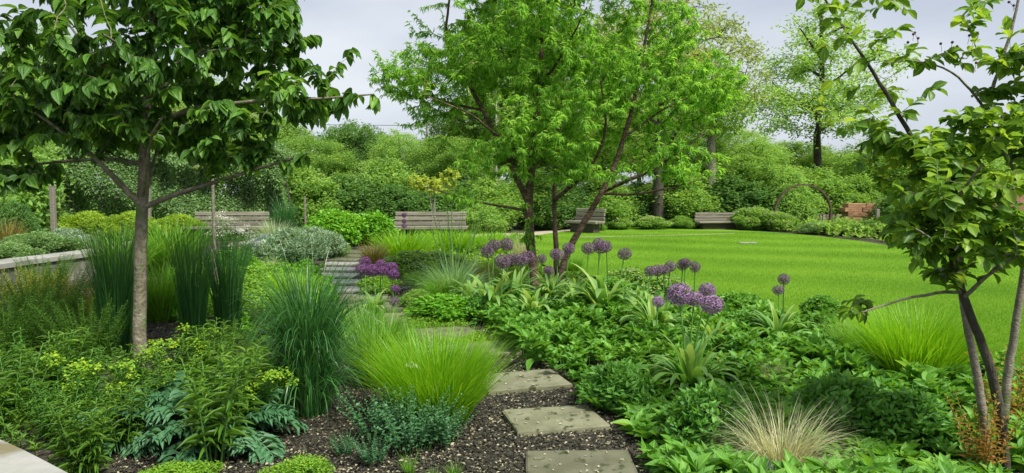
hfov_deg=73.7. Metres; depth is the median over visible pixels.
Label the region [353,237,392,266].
bronze tufted grass
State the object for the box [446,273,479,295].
strap leaved clump
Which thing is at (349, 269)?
stepping stone
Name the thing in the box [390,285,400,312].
allium
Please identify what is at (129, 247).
green far grass
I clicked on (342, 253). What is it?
leafy shrub
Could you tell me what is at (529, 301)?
strap leaved clump
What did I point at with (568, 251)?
allium
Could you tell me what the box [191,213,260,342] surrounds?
upright dark grass
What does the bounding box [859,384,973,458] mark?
leafy mound
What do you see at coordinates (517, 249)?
pale straw grass
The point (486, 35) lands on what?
slender leaved tree
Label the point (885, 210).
dark shrub
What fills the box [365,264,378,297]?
allium
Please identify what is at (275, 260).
pale straw grass
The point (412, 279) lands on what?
soft green grass
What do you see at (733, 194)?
dark shrub
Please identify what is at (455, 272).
blue green oat grass
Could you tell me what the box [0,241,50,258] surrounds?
mound shrub
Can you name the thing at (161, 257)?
green far grass
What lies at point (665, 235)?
lawn path strip
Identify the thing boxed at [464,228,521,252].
bright far grass
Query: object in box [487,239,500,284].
allium
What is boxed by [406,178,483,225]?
dark shrub
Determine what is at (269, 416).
cut leaved plant
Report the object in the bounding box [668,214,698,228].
leafy shrub
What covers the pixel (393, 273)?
allium
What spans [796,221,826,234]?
mound shrub
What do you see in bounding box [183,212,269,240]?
garden bench
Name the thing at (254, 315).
feathery perennial
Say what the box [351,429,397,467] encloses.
catmint
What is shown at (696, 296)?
allium
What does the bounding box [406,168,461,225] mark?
golden maple
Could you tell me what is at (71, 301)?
feathery perennial
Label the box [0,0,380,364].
broadleaf tree
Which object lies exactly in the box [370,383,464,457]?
catmint
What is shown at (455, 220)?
garden bench
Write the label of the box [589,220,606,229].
leafy shrub
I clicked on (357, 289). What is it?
stepping stone
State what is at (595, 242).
allium
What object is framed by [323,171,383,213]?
dark shrub
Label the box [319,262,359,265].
stepping stone
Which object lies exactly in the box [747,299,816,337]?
strap leaved clump
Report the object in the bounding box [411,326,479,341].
stepping stone
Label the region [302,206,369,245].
bright green shrub
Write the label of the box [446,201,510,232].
pale green shrub
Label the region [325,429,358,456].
catmint
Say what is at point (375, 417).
catmint
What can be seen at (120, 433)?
narrow leaved perennial
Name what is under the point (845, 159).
round tree
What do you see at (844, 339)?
soft green grass
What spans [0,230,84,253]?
mound shrub
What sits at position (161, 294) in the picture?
green far grass
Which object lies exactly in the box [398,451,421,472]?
grass sprig
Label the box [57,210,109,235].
yellow green shrub
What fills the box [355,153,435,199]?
leafy shrub
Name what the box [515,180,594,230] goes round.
dark shrub
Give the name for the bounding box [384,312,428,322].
stepping stone
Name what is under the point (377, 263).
allium
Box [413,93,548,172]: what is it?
round tree
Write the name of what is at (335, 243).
silvery perennial
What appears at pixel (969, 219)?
glossy leaved tree
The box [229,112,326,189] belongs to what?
round tree
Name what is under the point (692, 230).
lawn
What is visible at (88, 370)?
euphorbia
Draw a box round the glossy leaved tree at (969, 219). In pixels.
[796,0,1023,471]
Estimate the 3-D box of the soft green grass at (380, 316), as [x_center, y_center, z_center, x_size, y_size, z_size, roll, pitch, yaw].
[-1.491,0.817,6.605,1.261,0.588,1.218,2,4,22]
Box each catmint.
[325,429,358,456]
[337,384,408,443]
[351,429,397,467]
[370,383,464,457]
[402,393,479,448]
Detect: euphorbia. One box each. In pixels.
[40,344,154,407]
[106,358,175,389]
[146,323,219,385]
[206,355,298,430]
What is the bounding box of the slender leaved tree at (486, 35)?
[366,0,749,297]
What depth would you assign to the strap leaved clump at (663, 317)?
6.98 m
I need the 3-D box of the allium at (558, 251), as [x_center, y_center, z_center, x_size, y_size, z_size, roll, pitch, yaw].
[0.571,0.562,8.657,0.199,0.830,0.202,0,4,0]
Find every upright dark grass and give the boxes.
[70,206,155,356]
[150,205,223,350]
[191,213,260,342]
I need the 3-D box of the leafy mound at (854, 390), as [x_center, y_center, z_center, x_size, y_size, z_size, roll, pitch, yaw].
[2.122,1.061,4.322,0.747,0.447,0.736,2,5,32]
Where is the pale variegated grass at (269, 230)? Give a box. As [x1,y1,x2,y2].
[251,217,295,235]
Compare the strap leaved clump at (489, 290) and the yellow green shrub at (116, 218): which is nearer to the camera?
the strap leaved clump at (489, 290)
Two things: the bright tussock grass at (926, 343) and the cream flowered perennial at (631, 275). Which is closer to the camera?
the bright tussock grass at (926, 343)
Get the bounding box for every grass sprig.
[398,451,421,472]
[442,457,464,472]
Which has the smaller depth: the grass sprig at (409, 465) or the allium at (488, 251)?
the grass sprig at (409, 465)
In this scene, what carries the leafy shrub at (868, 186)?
on the ground at (42, 452)
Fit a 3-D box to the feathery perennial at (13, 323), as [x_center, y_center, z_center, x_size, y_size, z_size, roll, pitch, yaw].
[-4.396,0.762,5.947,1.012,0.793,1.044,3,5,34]
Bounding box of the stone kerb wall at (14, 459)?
[0,440,66,472]
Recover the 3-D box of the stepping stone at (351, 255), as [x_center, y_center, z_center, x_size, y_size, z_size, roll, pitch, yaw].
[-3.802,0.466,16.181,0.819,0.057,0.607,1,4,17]
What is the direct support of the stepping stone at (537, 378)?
on the ground at (42, 452)
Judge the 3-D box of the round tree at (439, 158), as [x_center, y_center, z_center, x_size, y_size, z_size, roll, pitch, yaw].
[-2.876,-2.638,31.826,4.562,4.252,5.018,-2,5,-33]
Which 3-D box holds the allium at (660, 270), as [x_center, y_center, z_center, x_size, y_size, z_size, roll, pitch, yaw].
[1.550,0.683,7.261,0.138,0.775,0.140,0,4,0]
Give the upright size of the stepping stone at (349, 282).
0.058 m
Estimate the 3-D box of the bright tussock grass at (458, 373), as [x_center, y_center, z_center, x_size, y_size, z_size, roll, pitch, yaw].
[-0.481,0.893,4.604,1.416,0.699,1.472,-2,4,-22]
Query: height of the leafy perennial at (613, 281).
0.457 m
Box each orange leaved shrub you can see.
[945,390,1023,467]
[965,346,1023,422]
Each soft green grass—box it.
[334,296,402,352]
[334,297,444,387]
[347,313,425,346]
[395,266,449,289]
[410,273,472,294]
[549,253,593,270]
[805,316,878,344]
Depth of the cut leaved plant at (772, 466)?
3.48 m
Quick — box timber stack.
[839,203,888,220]
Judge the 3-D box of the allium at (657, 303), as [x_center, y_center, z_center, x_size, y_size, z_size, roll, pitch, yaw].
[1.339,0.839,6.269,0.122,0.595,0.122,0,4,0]
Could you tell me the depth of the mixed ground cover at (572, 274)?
12.53 m
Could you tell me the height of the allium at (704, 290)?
0.813 m
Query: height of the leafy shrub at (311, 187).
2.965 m
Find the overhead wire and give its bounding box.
[299,124,431,125]
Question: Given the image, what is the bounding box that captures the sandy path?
[464,229,569,236]
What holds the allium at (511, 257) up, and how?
on the ground at (42, 452)
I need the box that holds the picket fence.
[804,214,841,222]
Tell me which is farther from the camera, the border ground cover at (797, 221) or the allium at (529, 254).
the border ground cover at (797, 221)
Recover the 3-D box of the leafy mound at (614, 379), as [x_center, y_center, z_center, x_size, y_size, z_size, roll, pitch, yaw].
[0.726,1.058,4.853,0.578,0.376,0.587,0,4,-3]
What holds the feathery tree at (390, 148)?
on the ground at (42, 452)
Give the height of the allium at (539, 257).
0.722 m
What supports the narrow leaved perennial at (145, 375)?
on the ground at (42, 452)
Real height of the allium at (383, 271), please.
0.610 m
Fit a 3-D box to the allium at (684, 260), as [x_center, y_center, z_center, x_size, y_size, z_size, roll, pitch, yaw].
[1.889,0.644,7.459,0.131,0.827,0.131,0,4,0]
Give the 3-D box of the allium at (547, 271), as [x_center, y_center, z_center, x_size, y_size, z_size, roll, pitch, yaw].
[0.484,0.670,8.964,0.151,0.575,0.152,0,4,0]
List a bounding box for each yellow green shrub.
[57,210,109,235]
[101,210,155,239]
[148,213,206,239]
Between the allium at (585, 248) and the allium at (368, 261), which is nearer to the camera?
the allium at (585, 248)
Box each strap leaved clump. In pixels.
[356,288,396,315]
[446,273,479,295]
[457,271,533,306]
[483,266,550,297]
[501,288,564,311]
[528,270,573,303]
[550,276,591,303]
[554,262,649,318]
[615,290,689,328]
[620,286,651,305]
[640,327,746,388]
[684,316,735,348]
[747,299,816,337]
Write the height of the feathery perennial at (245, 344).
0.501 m
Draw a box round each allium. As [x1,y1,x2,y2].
[355,264,369,311]
[359,256,371,302]
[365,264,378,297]
[375,259,385,299]
[376,266,387,312]
[385,262,398,307]
[387,269,399,311]
[389,297,398,312]
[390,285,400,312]
[481,245,493,282]
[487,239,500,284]
[495,254,509,301]
[499,238,512,276]
[505,253,516,299]
[513,254,527,302]
[522,251,534,288]
[537,254,546,282]
[543,266,554,281]
[549,248,563,297]
[562,242,574,293]
[581,242,595,301]
[592,238,604,274]
[594,242,607,274]
[600,240,611,287]
[617,248,631,296]
[644,266,656,317]
[652,296,664,336]
[653,264,664,296]
[659,265,669,300]
[664,261,676,300]
[666,282,692,349]
[676,259,688,311]
[679,258,691,316]
[686,291,703,342]
[689,261,700,308]
[694,283,715,345]
[697,294,723,353]
[772,285,784,310]
[777,273,789,312]
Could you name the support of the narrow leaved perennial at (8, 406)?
on the ground at (42, 452)
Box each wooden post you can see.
[49,185,56,231]
[148,189,151,238]
[304,197,305,225]
[875,209,879,219]
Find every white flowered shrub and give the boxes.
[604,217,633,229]
[632,215,673,228]
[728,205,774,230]
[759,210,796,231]
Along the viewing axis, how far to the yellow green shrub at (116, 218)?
21.12 m
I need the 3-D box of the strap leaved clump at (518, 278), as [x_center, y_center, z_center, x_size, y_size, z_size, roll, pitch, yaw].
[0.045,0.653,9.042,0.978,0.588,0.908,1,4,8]
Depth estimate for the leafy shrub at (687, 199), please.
28.63 m
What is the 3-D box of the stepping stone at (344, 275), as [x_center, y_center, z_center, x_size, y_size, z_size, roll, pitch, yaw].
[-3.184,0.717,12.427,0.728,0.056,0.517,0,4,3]
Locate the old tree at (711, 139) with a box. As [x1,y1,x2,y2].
[668,76,760,191]
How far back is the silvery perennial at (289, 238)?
13.58 m
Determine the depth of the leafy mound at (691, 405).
4.02 m
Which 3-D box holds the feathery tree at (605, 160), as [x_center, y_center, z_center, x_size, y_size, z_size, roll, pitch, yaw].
[3.259,-4.421,35.016,8.358,7.475,7.576,2,4,28]
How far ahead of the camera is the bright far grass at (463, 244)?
16.00 m
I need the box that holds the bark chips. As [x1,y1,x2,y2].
[108,265,832,472]
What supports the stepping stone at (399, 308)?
on the ground at (42, 452)
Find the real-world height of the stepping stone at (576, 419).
0.054 m
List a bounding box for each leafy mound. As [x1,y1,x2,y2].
[458,294,493,320]
[575,360,656,413]
[660,379,769,446]
[725,309,772,339]
[778,329,839,356]
[787,369,913,440]
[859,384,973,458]
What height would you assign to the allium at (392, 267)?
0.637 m
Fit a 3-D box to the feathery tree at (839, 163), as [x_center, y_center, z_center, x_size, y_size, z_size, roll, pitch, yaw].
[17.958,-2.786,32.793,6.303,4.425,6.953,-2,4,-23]
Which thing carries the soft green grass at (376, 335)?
on the ground at (42, 452)
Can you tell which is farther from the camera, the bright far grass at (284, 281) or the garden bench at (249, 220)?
the garden bench at (249, 220)
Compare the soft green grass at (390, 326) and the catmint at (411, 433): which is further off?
the soft green grass at (390, 326)
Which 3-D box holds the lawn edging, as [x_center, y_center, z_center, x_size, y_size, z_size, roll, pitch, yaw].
[2.119,0.809,10.741,0.875,0.060,12.757,-1,4,-19]
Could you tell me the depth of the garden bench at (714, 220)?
27.74 m
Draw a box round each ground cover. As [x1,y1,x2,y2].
[0,308,141,472]
[40,211,409,241]
[154,247,340,345]
[381,230,585,295]
[398,306,486,343]
[467,281,1023,472]
[632,213,1000,244]
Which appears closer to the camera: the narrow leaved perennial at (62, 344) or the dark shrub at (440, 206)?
the narrow leaved perennial at (62, 344)
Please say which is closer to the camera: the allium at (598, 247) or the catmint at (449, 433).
the catmint at (449, 433)
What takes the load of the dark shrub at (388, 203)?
on the ground at (42, 452)
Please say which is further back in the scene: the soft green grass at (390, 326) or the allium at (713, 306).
the soft green grass at (390, 326)
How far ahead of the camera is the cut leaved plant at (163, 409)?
4.00 m
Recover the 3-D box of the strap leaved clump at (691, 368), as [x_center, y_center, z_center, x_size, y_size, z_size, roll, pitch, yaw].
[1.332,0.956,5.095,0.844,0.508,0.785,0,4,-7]
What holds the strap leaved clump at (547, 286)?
on the ground at (42, 452)
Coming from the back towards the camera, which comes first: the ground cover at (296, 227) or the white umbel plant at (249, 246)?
the ground cover at (296, 227)
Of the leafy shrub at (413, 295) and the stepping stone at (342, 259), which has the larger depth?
the stepping stone at (342, 259)
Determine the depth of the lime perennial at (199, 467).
3.62 m
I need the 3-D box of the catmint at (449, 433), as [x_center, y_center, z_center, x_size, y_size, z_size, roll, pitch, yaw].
[-0.461,1.126,4.169,0.410,0.301,0.413,2,4,25]
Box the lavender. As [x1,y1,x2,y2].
[241,233,272,259]
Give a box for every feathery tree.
[0,22,124,212]
[151,73,261,209]
[357,128,426,180]
[500,94,649,184]
[648,122,781,189]
[716,135,808,190]
[824,131,928,192]
[877,133,1023,197]
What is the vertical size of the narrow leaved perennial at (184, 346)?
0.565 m
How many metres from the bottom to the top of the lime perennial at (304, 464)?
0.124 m
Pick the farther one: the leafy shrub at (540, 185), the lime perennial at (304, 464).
the leafy shrub at (540, 185)
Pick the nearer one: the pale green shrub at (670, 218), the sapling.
the sapling
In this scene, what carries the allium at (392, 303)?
on the ground at (42, 452)
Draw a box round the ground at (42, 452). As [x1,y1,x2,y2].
[0,192,1022,472]
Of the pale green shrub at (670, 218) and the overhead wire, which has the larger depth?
the overhead wire
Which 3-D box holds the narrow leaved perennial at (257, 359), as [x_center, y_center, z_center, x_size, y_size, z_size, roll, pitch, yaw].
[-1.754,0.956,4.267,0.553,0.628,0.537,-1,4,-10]
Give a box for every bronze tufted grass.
[0,217,27,243]
[64,290,94,321]
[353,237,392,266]
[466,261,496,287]
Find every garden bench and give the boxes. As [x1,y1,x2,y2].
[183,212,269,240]
[393,212,467,235]
[564,208,605,232]
[694,212,738,229]
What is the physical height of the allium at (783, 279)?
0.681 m
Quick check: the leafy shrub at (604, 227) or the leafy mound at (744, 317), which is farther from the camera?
the leafy shrub at (604, 227)
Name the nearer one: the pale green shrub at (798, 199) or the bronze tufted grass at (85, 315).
the bronze tufted grass at (85, 315)
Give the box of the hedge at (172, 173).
[47,137,297,235]
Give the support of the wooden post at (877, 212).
on the ground at (42, 452)
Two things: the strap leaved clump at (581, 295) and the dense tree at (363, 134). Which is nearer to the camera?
the strap leaved clump at (581, 295)
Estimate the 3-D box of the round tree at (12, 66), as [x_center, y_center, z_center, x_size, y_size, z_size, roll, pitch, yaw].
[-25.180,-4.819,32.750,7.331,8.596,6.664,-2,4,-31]
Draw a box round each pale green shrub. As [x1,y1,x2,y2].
[0,91,82,230]
[33,208,65,229]
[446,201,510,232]
[665,191,706,220]
[759,169,824,223]
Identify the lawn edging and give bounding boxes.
[541,263,1017,377]
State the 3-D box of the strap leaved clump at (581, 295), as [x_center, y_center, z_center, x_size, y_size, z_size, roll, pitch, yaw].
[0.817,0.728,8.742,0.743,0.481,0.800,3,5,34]
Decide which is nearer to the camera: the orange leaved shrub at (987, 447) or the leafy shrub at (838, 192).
the orange leaved shrub at (987, 447)
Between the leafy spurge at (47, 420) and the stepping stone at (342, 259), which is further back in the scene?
the stepping stone at (342, 259)
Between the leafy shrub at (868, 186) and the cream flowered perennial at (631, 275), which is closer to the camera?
the cream flowered perennial at (631, 275)
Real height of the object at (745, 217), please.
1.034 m
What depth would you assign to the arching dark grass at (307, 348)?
4.61 m
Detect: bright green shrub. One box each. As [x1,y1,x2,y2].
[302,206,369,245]
[337,209,400,245]
[401,292,483,322]
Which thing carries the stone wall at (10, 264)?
on the ground at (42, 452)
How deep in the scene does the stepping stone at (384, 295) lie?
9.83 m
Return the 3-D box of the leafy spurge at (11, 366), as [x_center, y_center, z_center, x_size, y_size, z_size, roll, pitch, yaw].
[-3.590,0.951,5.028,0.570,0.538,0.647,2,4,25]
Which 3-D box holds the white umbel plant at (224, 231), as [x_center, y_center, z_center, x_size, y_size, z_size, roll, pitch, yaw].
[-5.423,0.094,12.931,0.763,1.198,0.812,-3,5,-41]
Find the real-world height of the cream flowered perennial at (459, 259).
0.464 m
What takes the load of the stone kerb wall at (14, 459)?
on the ground at (42, 452)
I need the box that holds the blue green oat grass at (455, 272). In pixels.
[403,196,502,293]
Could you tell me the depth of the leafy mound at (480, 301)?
8.04 m
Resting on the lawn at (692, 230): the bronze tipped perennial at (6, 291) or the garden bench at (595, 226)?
the garden bench at (595, 226)
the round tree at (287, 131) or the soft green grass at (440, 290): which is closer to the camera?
the soft green grass at (440, 290)
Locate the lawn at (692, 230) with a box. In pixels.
[535,228,1023,372]
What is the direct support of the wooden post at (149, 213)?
on the ground at (42, 452)
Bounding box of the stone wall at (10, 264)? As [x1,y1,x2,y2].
[0,242,156,292]
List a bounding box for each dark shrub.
[0,199,42,234]
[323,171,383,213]
[360,182,442,225]
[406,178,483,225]
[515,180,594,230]
[623,178,665,224]
[699,171,795,227]
[850,219,884,236]
[862,195,914,220]
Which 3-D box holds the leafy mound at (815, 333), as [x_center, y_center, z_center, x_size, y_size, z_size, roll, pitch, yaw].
[2.569,0.983,5.821,0.641,0.400,0.631,0,4,-4]
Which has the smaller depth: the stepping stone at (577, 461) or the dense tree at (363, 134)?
the stepping stone at (577, 461)
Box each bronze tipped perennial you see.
[0,265,68,313]
[0,278,29,311]
[21,270,95,322]
[64,282,111,328]
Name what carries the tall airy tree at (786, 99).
on the ground at (42, 452)
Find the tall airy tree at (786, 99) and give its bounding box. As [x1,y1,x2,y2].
[743,0,922,169]
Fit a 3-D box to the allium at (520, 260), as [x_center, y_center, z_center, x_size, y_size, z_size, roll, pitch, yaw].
[0.108,0.602,8.358,0.192,0.790,0.194,0,4,0]
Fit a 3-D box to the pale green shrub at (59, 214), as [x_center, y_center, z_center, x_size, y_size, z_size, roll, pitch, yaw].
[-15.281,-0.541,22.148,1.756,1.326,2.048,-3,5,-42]
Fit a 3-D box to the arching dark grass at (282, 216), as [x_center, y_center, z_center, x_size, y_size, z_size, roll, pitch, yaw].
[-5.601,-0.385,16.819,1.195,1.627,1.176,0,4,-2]
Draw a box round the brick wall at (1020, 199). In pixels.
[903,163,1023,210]
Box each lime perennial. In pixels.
[137,459,227,472]
[207,287,305,322]
[225,264,280,281]
[238,271,314,290]
[256,451,335,472]
[354,274,405,293]
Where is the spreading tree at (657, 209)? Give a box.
[544,0,776,227]
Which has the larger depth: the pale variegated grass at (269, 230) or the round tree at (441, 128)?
the round tree at (441, 128)
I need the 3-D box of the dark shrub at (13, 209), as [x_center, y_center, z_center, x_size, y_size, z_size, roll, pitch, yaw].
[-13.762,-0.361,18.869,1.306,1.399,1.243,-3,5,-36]
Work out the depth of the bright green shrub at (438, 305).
8.00 m
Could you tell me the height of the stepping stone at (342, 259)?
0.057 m
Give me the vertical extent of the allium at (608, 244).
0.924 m
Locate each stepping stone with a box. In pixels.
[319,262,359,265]
[321,267,355,271]
[322,273,359,277]
[324,257,361,261]
[332,254,361,257]
[332,279,363,284]
[336,286,368,292]
[339,250,370,253]
[339,294,388,301]
[360,302,405,310]
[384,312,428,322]
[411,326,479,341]
[439,340,521,357]
[481,369,572,395]
[502,405,609,436]
[525,450,637,472]
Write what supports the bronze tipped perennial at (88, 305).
on the ground at (42, 452)
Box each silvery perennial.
[37,227,95,252]
[257,227,330,265]
[300,225,349,258]
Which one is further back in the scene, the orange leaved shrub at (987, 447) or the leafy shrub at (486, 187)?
the leafy shrub at (486, 187)
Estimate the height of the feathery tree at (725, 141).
5.255 m
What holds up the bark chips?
on the ground at (42, 452)
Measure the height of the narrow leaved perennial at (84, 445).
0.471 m
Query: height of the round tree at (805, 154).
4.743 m
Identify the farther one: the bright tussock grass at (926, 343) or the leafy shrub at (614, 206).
the leafy shrub at (614, 206)
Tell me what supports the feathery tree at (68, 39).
on the ground at (42, 452)
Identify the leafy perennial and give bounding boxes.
[571,276,636,303]
[707,290,777,313]
[798,294,847,319]
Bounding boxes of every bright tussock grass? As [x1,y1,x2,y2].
[335,316,528,429]
[810,294,1022,380]
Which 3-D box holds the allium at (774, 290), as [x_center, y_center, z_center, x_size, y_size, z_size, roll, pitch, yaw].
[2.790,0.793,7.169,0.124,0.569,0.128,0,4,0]
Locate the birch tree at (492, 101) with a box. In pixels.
[456,45,530,188]
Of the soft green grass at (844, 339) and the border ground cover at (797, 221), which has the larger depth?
the border ground cover at (797, 221)
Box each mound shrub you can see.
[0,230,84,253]
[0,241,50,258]
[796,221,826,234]
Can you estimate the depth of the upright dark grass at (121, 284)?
6.30 m
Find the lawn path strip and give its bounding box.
[604,233,733,236]
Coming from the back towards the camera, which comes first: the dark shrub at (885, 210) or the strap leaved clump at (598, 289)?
the dark shrub at (885, 210)
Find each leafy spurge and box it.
[0,327,74,397]
[14,368,110,446]
[25,338,118,387]
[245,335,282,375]
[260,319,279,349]
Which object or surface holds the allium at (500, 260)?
on the ground at (42, 452)
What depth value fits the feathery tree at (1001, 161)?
28.56 m
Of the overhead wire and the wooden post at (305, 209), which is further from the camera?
the overhead wire
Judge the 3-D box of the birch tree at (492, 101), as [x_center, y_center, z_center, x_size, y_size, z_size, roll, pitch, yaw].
[-0.685,-3.966,26.797,3.098,7.520,2.908,0,4,0]
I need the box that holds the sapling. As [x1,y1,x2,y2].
[171,73,258,282]
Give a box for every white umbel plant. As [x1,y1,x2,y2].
[204,211,242,267]
[233,224,264,266]
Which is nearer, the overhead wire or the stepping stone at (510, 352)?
the stepping stone at (510, 352)
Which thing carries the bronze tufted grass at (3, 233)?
on the ground at (42, 452)
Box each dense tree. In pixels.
[314,118,396,181]
[452,1,565,179]
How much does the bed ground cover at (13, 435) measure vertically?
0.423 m
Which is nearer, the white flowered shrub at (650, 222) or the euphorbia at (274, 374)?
the euphorbia at (274, 374)
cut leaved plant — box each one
[75,385,212,460]
[124,369,238,420]
[136,380,309,466]
[754,457,776,469]
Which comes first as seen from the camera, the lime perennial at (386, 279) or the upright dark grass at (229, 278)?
the upright dark grass at (229, 278)
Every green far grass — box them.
[73,216,167,286]
[109,248,195,322]
[112,209,224,275]
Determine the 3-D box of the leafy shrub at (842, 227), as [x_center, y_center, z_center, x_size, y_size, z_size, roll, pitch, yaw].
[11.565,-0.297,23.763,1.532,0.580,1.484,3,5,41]
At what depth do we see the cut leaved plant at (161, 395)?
4.60 m
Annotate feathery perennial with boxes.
[0,263,96,350]
[0,276,67,362]
[6,250,78,296]
[28,290,132,359]
[179,315,263,371]
[239,294,297,342]
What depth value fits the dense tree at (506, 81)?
33.47 m
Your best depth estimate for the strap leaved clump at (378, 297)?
8.53 m
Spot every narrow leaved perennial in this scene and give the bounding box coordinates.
[0,340,58,440]
[16,326,95,401]
[34,389,116,472]
[98,378,159,455]
[106,343,184,422]
[170,346,265,464]
[171,317,247,382]
[186,341,277,425]
[262,358,288,404]
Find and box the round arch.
[774,184,831,219]
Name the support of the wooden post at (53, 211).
on the ground at (42, 452)
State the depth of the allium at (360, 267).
8.73 m
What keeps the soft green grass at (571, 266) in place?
on the lawn at (692, 230)
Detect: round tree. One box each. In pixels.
[0,62,38,97]
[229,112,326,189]
[250,133,361,183]
[398,133,502,185]
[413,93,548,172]
[588,90,703,181]
[769,140,850,178]
[823,150,881,175]
[956,134,1023,155]
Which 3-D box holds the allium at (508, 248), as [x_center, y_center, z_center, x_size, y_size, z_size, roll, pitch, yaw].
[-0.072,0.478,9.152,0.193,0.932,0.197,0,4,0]
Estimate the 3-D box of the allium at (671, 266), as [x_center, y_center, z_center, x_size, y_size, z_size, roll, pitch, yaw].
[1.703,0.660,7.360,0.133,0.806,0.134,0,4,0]
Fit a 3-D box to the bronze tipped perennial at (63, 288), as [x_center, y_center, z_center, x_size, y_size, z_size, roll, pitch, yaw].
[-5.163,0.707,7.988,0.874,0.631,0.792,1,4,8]
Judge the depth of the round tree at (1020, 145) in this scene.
34.44 m
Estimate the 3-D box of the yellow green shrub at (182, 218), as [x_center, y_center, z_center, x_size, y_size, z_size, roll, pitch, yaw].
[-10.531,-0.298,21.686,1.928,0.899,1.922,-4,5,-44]
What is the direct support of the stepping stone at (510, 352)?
on the ground at (42, 452)
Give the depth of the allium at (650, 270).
7.14 m
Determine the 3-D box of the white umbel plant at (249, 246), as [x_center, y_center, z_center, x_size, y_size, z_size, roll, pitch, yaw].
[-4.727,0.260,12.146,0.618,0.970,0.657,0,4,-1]
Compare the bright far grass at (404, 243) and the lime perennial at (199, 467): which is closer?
the lime perennial at (199, 467)
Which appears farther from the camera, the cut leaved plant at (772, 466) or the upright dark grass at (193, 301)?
the upright dark grass at (193, 301)
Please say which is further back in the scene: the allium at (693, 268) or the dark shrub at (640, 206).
the dark shrub at (640, 206)
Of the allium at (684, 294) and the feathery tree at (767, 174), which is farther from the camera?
the feathery tree at (767, 174)
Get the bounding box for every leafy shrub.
[250,163,351,226]
[328,237,351,255]
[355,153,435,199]
[398,287,431,306]
[462,171,523,231]
[498,167,581,229]
[574,170,643,227]
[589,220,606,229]
[637,170,722,227]
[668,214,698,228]
[798,163,879,219]
[824,221,855,235]
[841,171,886,202]
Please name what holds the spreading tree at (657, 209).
on the ground at (42, 452)
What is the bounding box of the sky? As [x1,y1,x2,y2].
[0,0,1023,190]
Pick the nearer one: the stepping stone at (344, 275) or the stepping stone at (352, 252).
the stepping stone at (344, 275)
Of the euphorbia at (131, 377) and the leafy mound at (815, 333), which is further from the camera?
the leafy mound at (815, 333)
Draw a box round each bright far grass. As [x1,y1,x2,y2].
[253,269,332,296]
[363,225,448,257]
[407,225,500,253]
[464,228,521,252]
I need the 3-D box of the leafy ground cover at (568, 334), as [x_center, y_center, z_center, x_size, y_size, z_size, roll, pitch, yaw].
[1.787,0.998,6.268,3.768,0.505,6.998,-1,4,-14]
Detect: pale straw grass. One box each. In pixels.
[257,253,286,267]
[509,232,525,259]
[703,382,873,472]
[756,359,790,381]
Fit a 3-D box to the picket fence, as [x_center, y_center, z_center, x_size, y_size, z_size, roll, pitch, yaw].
[13.456,-0.628,29.042,2.200,0.658,0.060,0,4,0]
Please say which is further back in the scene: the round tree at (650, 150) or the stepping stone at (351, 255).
the round tree at (650, 150)
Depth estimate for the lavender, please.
14.16 m
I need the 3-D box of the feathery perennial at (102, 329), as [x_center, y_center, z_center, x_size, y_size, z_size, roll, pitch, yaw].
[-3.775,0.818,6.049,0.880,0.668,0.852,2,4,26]
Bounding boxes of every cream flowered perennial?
[383,249,439,276]
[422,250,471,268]
[606,265,656,285]
[641,274,700,301]
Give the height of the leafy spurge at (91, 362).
0.487 m
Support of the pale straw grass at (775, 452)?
on the ground at (42, 452)
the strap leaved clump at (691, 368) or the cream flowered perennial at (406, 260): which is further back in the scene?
the cream flowered perennial at (406, 260)
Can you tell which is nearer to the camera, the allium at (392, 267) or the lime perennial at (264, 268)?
the allium at (392, 267)
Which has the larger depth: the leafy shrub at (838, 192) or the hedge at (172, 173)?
the leafy shrub at (838, 192)
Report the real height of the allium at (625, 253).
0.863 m
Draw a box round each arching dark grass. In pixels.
[215,235,392,430]
[263,192,305,229]
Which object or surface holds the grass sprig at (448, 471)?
on the ground at (42, 452)
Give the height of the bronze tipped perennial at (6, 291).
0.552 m
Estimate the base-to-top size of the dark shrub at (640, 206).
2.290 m
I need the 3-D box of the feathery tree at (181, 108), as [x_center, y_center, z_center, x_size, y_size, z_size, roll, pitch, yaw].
[-17.252,-5.035,37.555,8.007,8.388,7.258,3,5,41]
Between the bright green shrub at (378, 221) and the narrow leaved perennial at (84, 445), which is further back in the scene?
the bright green shrub at (378, 221)
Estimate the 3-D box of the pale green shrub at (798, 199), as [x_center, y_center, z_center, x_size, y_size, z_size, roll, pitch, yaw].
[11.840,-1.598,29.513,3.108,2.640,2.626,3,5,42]
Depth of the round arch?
26.71 m
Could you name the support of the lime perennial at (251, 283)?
on the ground at (42, 452)
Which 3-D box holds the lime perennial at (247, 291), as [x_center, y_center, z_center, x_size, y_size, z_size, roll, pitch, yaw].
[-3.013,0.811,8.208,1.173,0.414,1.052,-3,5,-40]

